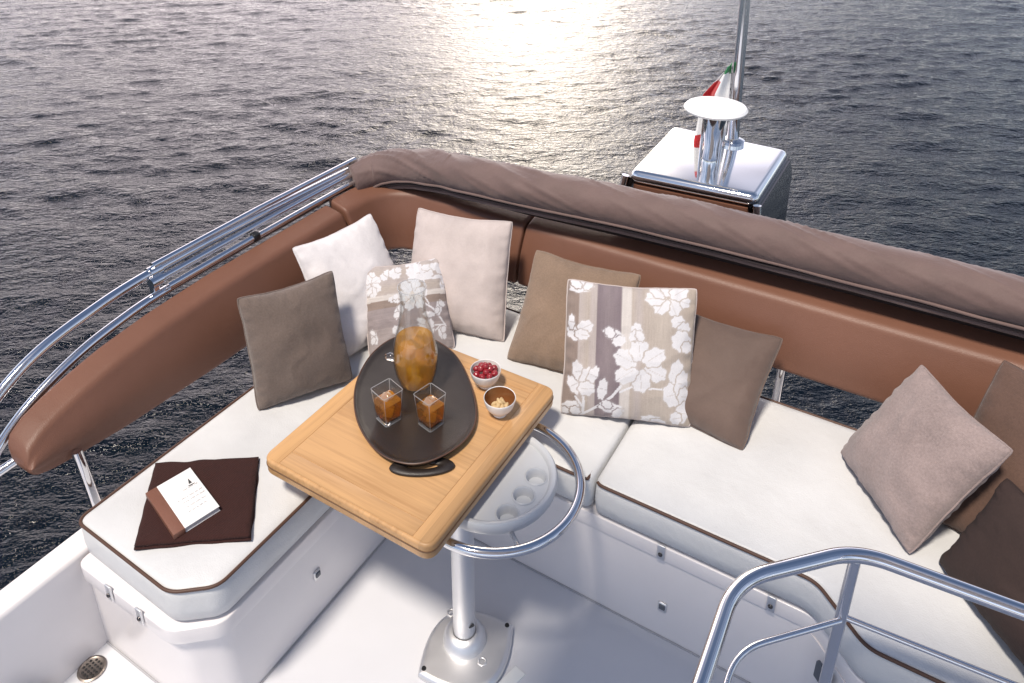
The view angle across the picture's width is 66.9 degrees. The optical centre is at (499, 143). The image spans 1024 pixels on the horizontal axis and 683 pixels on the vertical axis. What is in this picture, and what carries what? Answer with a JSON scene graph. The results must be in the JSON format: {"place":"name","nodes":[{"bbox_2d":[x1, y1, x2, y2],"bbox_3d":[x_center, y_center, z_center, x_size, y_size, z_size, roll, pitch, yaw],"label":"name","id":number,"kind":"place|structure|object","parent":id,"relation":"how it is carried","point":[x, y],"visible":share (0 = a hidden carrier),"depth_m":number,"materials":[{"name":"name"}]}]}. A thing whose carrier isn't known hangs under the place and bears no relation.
{"place":"outdoors","nodes":[
{"label":"outdoors","id":0,"kind":"place"},
{"bbox_2d":[63,539,744,682],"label":"deck floor","id":1,"kind":"structure","parent":0,"point":[382,615],"depth_m":2.27,"materials":[{"name":"white plastic"}]},
{"bbox_2d":[77,655,106,681],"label":"floor drain","id":2,"kind":"object","parent":1,"relation":"on","point":[91,668],"visible":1,"depth_m":2.17,"materials":[{"name":"silver metal"}]},
{"bbox_2d":[266,348,584,682],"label":"table","id":3,"kind":"object","parent":1,"relation":"on","point":[501,477],"visible":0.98,"depth_m":2.08,"materials":[{"name":"brown wood"}]},
{"bbox_2d":[353,334,476,476],"bbox_3d":[-0.252,0.745,2.272,0.349,0.030,0.582,-5,23,-12],"label":"serving tray","id":4,"kind":"object","parent":3,"relation":"on","point":[405,441],"visible":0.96,"depth_m":2.25,"materials":[{"name":"leather"}]},
{"bbox_2d":[371,389,402,426],"bbox_3d":[-0.316,0.730,2.178,0.068,0.106,0.068,-20,30,-39],"label":"tumbler","id":5,"kind":"object","parent":4,"relation":"on","point":[388,415],"visible":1,"depth_m":2.18,"materials":[{"name":"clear glass"}]},
{"bbox_2d":[385,279,437,388],"bbox_3d":[-0.255,0.565,2.262,0.143,0.347,0.133,-11,25,-25],"label":"carafe","id":6,"kind":"object","parent":4,"relation":"on","point":[406,348],"visible":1,"depth_m":2.28,"materials":[{"name":"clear glass"}]},
{"bbox_2d":[414,392,445,431],"bbox_3d":[-0.194,0.738,2.160,0.068,0.106,0.068,20,30,39],"label":"tumbler","id":7,"kind":"object","parent":4,"relation":"on","point":[431,420],"visible":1,"depth_m":2.16,"materials":[{"name":"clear glass"}]},
{"bbox_2d":[470,359,500,389],"bbox_3d":[-0.043,0.702,2.333,0.093,0.062,0.093,13,26,28],"label":"bowl","id":8,"kind":"object","parent":3,"relation":"on","point":[485,384],"visible":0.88,"depth_m":2.31,"materials":[{"name":"white ceramic"}]},
{"bbox_2d":[473,371,479,377],"bbox_3d":[-0.069,0.688,2.313,0.022,0.019,0.023,15,45,5],"label":"berry","id":9,"kind":"object","parent":8,"relation":"in","point":[476,373],"visible":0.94,"depth_m":2.31,"materials":[{"name":"red food"}]},
{"bbox_2d":[477,365,483,371],"bbox_3d":[-0.057,0.673,2.318,0.023,0.019,0.023,-39,-6,13],"label":"berry","id":10,"kind":"object","parent":8,"relation":"in","point":[480,368],"visible":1,"depth_m":2.31,"materials":[{"name":"red food"}]},
{"bbox_2d":[479,374,485,378],"bbox_3d":[-0.052,0.693,2.300,0.019,0.022,0.023,-20,0,-36],"label":"berry","id":11,"kind":"object","parent":8,"relation":"in","point":[482,376],"visible":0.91,"depth_m":2.29,"materials":[{"name":"red food"}]},
{"bbox_2d":[482,363,488,368],"bbox_3d":[-0.043,0.666,2.317,0.023,0.022,0.019,-17,59,-28],"label":"berry","id":12,"kind":"object","parent":8,"relation":"in","point":[485,365],"visible":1,"depth_m":2.31,"materials":[{"name":"red food"}]},
{"bbox_2d":[482,369,489,375],"bbox_3d":[-0.041,0.680,2.308,0.019,0.023,0.022,16,19,37],"label":"berry","id":13,"kind":"object","parent":8,"relation":"in","point":[485,372],"visible":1,"depth_m":2.30,"materials":[{"name":"red food"}]},
{"bbox_2d":[486,373,492,378],"bbox_3d":[-0.032,0.691,2.300,0.019,0.023,0.023,13,21,4],"label":"berry","id":14,"kind":"object","parent":8,"relation":"in","point":[489,375],"visible":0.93,"depth_m":2.29,"materials":[{"name":"red food"}]},
{"bbox_2d":[491,370,497,376],"bbox_3d":[-0.017,0.687,2.316,0.022,0.019,0.023,13,26,28],"label":"berry","id":15,"kind":"object","parent":8,"relation":"in","point":[494,373],"visible":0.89,"depth_m":2.31,"materials":[{"name":"red food"}]},
{"bbox_2d":[483,386,515,417],"bbox_3d":[-0.001,0.749,2.221,0.093,0.062,0.093,13,26,28],"label":"bowl","id":16,"kind":"object","parent":3,"relation":"on","point":[493,394],"visible":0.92,"depth_m":2.24,"materials":[{"name":"white ceramic"}]},
{"bbox_2d":[0,493,867,682],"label":"bench base","id":17,"kind":"object","parent":1,"relation":"on","point":[69,606],"visible":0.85,"depth_m":2.12,"materials":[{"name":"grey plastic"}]},
{"bbox_2d":[79,378,353,620],"bbox_3d":[-0.717,0.966,2.297,0.487,0.133,0.842,13,26,28],"label":"seat cushion","id":18,"kind":"object","parent":17,"relation":"on","point":[192,582],"visible":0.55,"depth_m":2.07,"materials":[{"name":"white leather"}]},
{"bbox_2d":[134,457,259,550],"bbox_3d":[-0.816,0.966,2.111,0.320,0.021,0.288,-3,23,-6],"label":"folded towel","id":19,"kind":"object","parent":18,"relation":"on","point":[230,484],"visible":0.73,"depth_m":2.08,"materials":[{"name":"brown fabric"}]},
{"bbox_2d":[145,468,219,539],"bbox_3d":[-0.851,0.960,2.079,0.126,0.018,0.191,-20,30,-40],"label":"book","id":20,"kind":"object","parent":19,"relation":"on","point":[183,502],"visible":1,"depth_m":2.07,"materials":[{"name":"white paper"}]},
{"bbox_2d":[237,271,352,409],"bbox_3d":[-0.651,0.630,2.482,0.313,0.346,0.190,-11,25,-25],"label":"pillow","id":21,"kind":"object","parent":18,"relation":"on","point":[295,342],"visible":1,"depth_m":2.43,"materials":[{"name":"brown fabric"}]},
{"bbox_2d":[0,167,785,507],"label":"guard rail","id":22,"kind":"object","parent":17,"relation":"on","point":[26,363],"visible":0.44,"depth_m":2.33,"materials":[{"name":"silver metal"}]},
{"bbox_2d":[8,206,346,474],"bbox_3d":[-0.962,0.590,2.577,0.164,0.253,1.315,13,26,28],"label":"backrest","id":23,"kind":"object","parent":22,"relation":"attached to","point":[161,353],"visible":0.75,"depth_m":2.38,"materials":[{"name":"brown leather"}]},
{"bbox_2d":[144,157,356,293],"bbox_3d":[-0.857,0.276,2.881,0.089,0.117,1.020,13,26,28],"label":"railing","id":24,"kind":"object","parent":22,"relation":"attached to","point":[158,278],"visible":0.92,"depth_m":2.75,"materials":[{"name":"silver metal"}]},
{"bbox_2d":[329,183,533,282],"bbox_3d":[-0.277,0.357,3.108,0.763,0.252,0.366,13,26,28],"label":"backrest","id":25,"kind":"object","parent":22,"relation":"attached to","point":[393,212],"visible":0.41,"depth_m":3.15,"materials":[{"name":"brown leather"}]},
{"bbox_2d":[348,148,1023,340],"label":"bimini cover","id":26,"kind":"object","parent":22,"relation":"on","point":[978,297],"visible":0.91,"depth_m":2.54,"materials":[{"name":"fabric"}]},
{"bbox_2d":[619,128,791,220],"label":"mast platform","id":27,"kind":"structure","parent":22,"relation":"attached to","point":[747,177],"depth_m":2.88,"materials":[{"name":"white metal"}]},
{"bbox_2d":[684,96,747,161],"bbox_3d":[0.806,-0.046,2.933,0.234,0.221,0.234,13,26,28],"label":"antenna","id":28,"kind":"object","parent":27,"relation":"on","point":[715,113],"visible":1,"depth_m":2.90,"materials":[{"name":"white plastic"}]},
{"bbox_2d":[722,0,749,146],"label":"flagpole","id":29,"kind":"object","parent":27,"relation":"on","point":[733,139],"visible":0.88,"depth_m":2.99,"materials":[{"name":"silver metal"}]},
{"bbox_2d":[694,63,731,140],"bbox_3d":[0.848,-0.160,3.071,0.118,0.345,0.049,13,26,28],"label":"flag","id":30,"kind":"object","parent":29,"relation":"attached to","point":[720,86],"visible":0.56,"depth_m":3.04,"materials":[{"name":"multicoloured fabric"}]},
{"bbox_2d":[518,217,1023,416],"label":"backrest","id":31,"kind":"object","parent":22,"relation":"attached to","point":[880,352],"visible":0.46,"depth_m":2.45,"materials":[{"name":"brown leather"}]},
{"bbox_2d":[349,307,633,505],"bbox_3d":[-0.068,0.791,2.717,1.130,0.132,0.611,13,26,28],"label":"seat cushion","id":32,"kind":"object","parent":17,"relation":"on","point":[593,442],"visible":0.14,"depth_m":2.39,"materials":[{"name":"white leather"}]},
{"bbox_2d":[292,214,393,356],"bbox_3d":[-0.512,0.503,2.785,0.295,0.355,0.361,21,30,40],"label":"pillow","id":33,"kind":"object","parent":32,"relation":"on","point":[351,256],"visible":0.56,"depth_m":2.70,"materials":[{"name":"white fabric"}]},
{"bbox_2d":[366,259,454,355],"bbox_3d":[-0.329,0.577,2.735,0.311,0.263,0.233,-4,23,-11],"label":"pillow","id":34,"kind":"object","parent":32,"relation":"on","point":[386,304],"visible":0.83,"depth_m":2.69,"materials":[{"name":"beige fabric"}]},
{"bbox_2d":[411,208,512,341],"bbox_3d":[-0.152,0.473,2.828,0.421,0.374,0.260,8,24,18],"label":"pillow","id":35,"kind":"object","parent":32,"relation":"on","point":[472,256],"visible":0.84,"depth_m":2.77,"materials":[{"name":"beige fabric"}]},
{"bbox_2d":[507,250,640,372],"bbox_3d":[0.256,0.592,2.644,0.399,0.303,0.275,10,25,22],"label":"pillow","id":36,"kind":"object","parent":32,"relation":"on","point":[538,340],"visible":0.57,"depth_m":2.63,"materials":[{"name":"brown fabric"}]},
{"bbox_2d":[561,279,696,426],"bbox_3d":[0.401,0.649,2.418,0.407,0.362,0.241,3,23,7],"label":"pillow","id":37,"kind":"object","parent":32,"relation":"on","point":[628,353],"visible":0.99,"depth_m":2.37,"materials":[{"name":"beige fabric"}]},
{"bbox_2d":[595,396,1023,682],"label":"seat cushion","id":38,"kind":"object","parent":17,"relation":"on","point":[785,483],"visible":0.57,"depth_m":2.06,"materials":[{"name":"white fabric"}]},
{"bbox_2d":[685,314,782,449],"bbox_3d":[0.639,0.719,2.428,0.388,0.251,0.290,13,26,28],"label":"pillow","id":39,"kind":"object","parent":38,"relation":"on","point":[731,367],"visible":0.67,"depth_m":2.35,"materials":[{"name":"brown fabric"}]},
{"bbox_2d":[841,365,1012,553],"bbox_3d":[1.109,0.826,2.066,0.236,0.313,0.351,-3,23,-7],"label":"pillow","id":40,"kind":"object","parent":38,"relation":"on","point":[925,454],"visible":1,"depth_m":1.99,"materials":[{"name":"grey fabric"}]},
{"bbox_2d":[939,478,1023,664],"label":"pillow","id":41,"kind":"object","parent":38,"relation":"on","point":[985,550],"visible":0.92,"depth_m":1.78,"materials":[{"name":"brown fabric"}]},
{"bbox_2d":[942,360,1023,532],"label":"pillow","id":42,"kind":"object","parent":38,"relation":"on","point":[999,413],"visible":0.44,"depth_m":2.00,"materials":[{"name":"brown fabric"}]},
{"bbox_2d":[498,666,524,682],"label":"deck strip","id":43,"kind":"object","parent":1,"relation":"on","point":[515,674],"visible":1,"depth_m":2.15,"materials":[{"name":"white"}]},
{"bbox_2d":[691,546,1023,682],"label":"grab rail","id":44,"kind":"object","parent":1,"relation":"on","point":[739,588],"visible":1,"depth_m":1.45,"materials":[{"name":"silver metal"}]},
{"bbox_2d":[0,0,1023,589],"bbox_3d":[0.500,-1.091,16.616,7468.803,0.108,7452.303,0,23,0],"label":"sea","id":45,"kind":"structure","parent":0,"point":[138,136],"depth_m":15.17,"materials":[{"name":"black liquid"}]}
]}

